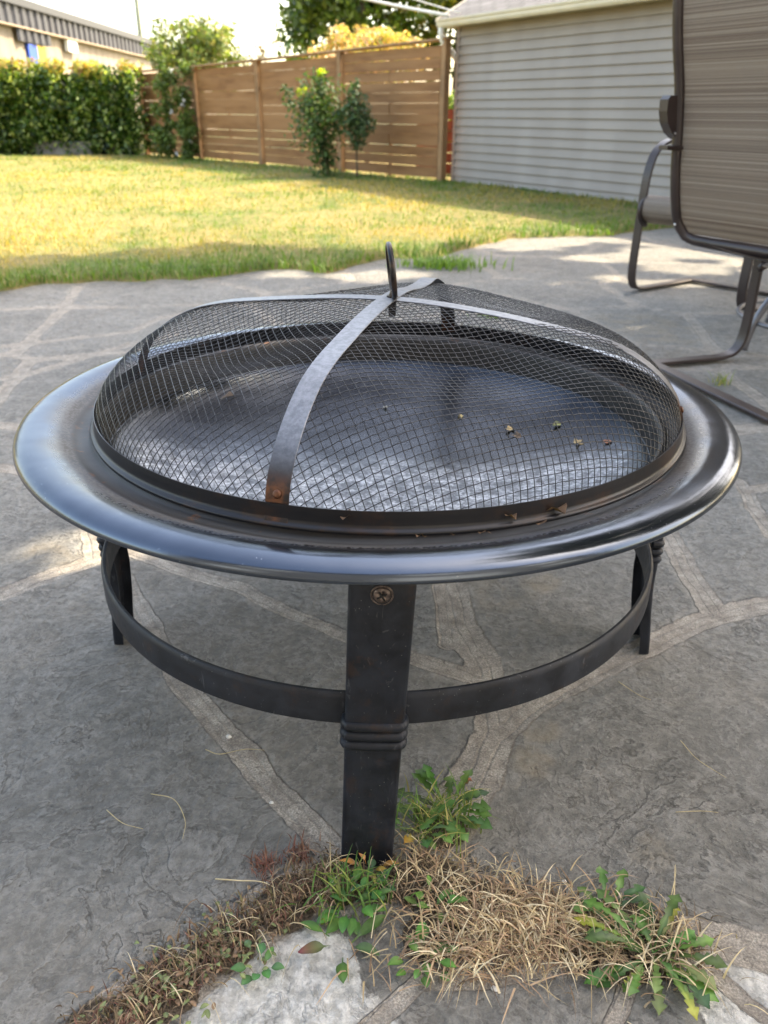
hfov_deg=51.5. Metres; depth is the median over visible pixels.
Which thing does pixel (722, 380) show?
grass tuft
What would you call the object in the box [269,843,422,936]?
grass tuft
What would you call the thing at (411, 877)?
thatch
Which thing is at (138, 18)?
utility pole
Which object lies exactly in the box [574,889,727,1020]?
dandelion
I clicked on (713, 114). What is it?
patio chair
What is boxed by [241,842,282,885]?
stonecrop
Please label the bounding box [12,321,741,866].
fire pit
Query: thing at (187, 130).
climbing rose
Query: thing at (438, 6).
overhead cable
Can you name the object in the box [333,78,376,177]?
tree
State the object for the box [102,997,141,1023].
stonecrop
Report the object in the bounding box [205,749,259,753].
dry stalk
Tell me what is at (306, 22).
broadleaf tree
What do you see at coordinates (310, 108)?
shrub
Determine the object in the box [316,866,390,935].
plantain
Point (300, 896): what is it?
moss litter
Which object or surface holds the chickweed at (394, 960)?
on the patio
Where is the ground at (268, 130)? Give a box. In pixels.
[142,114,416,142]
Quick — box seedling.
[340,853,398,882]
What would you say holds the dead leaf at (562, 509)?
on the spark screen
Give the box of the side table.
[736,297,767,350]
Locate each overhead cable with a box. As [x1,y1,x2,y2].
[366,0,449,16]
[416,0,459,13]
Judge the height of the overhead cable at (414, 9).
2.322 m
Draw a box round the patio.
[0,228,767,1023]
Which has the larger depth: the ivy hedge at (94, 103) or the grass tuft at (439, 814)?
the ivy hedge at (94, 103)
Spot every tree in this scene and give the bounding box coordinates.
[140,8,248,150]
[245,35,281,130]
[270,0,441,142]
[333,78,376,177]
[368,0,463,100]
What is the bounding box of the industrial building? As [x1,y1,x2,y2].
[0,0,211,133]
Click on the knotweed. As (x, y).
(224, 950)
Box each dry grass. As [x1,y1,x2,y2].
[363,819,509,934]
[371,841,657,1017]
[524,868,767,1023]
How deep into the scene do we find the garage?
7.82 m
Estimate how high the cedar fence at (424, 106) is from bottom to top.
1.499 m
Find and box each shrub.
[277,66,348,176]
[302,19,429,143]
[449,90,453,108]
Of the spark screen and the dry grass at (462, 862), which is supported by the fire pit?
the spark screen
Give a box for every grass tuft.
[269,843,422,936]
[386,251,514,273]
[395,766,498,859]
[704,369,734,386]
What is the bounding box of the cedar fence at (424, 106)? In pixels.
[136,37,452,181]
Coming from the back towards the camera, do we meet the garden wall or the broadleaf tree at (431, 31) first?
the broadleaf tree at (431, 31)
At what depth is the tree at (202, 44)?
15.25 m
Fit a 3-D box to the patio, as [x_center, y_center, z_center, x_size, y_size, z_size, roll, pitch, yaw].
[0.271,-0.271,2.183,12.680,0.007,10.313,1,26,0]
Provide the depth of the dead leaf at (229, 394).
0.80 m
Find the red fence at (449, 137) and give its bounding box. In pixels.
[416,109,452,173]
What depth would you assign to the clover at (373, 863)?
0.83 m
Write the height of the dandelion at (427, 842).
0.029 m
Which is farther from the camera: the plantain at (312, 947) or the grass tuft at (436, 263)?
the grass tuft at (436, 263)
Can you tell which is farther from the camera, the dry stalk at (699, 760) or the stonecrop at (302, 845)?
the dry stalk at (699, 760)
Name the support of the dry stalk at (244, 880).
on the patio
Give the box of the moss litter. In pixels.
[51,842,368,1023]
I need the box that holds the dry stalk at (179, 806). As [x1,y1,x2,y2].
[151,793,185,838]
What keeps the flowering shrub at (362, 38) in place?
on the ground at (268, 130)
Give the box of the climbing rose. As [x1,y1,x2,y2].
[147,54,201,158]
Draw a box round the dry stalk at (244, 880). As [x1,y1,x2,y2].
[215,878,292,901]
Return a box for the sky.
[29,0,455,114]
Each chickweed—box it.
[388,926,457,987]
[404,875,467,934]
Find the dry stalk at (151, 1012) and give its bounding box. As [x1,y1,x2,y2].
[144,998,157,1023]
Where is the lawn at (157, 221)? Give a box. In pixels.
[0,141,673,290]
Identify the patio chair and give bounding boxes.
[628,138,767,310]
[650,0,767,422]
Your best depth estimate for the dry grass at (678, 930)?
0.77 m
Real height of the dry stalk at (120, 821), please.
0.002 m
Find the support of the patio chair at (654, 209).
on the patio
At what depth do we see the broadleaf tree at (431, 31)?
20.39 m
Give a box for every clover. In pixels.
[230,940,284,984]
[349,859,395,900]
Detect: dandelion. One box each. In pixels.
[395,798,456,849]
[396,764,492,841]
[572,866,649,947]
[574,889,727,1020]
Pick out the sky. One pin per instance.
(254, 18)
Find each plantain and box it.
[298,914,385,983]
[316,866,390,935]
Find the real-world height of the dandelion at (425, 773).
0.025 m
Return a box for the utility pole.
[134,0,142,36]
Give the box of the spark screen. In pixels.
[90,241,685,535]
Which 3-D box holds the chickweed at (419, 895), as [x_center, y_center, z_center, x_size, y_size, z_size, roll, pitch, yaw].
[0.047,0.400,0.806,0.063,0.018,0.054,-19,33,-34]
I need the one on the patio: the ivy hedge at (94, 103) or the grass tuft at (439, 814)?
the grass tuft at (439, 814)
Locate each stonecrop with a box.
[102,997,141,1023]
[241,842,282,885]
[282,828,320,864]
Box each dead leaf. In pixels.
[220,391,233,398]
[512,431,520,437]
[547,503,566,513]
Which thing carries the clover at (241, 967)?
on the patio
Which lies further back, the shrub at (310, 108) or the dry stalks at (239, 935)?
the shrub at (310, 108)
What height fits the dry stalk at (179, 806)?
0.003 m
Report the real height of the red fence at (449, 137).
0.772 m
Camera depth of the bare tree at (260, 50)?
16.56 m
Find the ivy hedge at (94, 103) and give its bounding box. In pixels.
[0,56,153,154]
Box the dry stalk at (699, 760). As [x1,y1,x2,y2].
[680,740,725,777]
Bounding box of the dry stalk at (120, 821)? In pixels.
[106,809,142,828]
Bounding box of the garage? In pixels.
[435,0,673,201]
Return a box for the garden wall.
[31,141,93,154]
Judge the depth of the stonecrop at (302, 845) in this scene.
0.88 m
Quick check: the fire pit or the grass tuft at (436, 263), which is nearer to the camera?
the fire pit
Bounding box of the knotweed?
[77,882,316,1023]
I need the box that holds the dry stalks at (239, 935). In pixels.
[89,835,385,1023]
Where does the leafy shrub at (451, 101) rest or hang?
on the ground at (268, 130)
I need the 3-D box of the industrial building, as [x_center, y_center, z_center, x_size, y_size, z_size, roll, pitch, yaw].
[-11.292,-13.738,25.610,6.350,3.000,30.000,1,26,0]
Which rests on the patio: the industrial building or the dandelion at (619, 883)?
the dandelion at (619, 883)
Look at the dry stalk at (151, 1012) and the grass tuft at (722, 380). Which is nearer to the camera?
the dry stalk at (151, 1012)
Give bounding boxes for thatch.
[342,837,728,1007]
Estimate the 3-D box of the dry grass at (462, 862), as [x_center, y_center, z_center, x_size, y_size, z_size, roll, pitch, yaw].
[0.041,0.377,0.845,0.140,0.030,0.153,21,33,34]

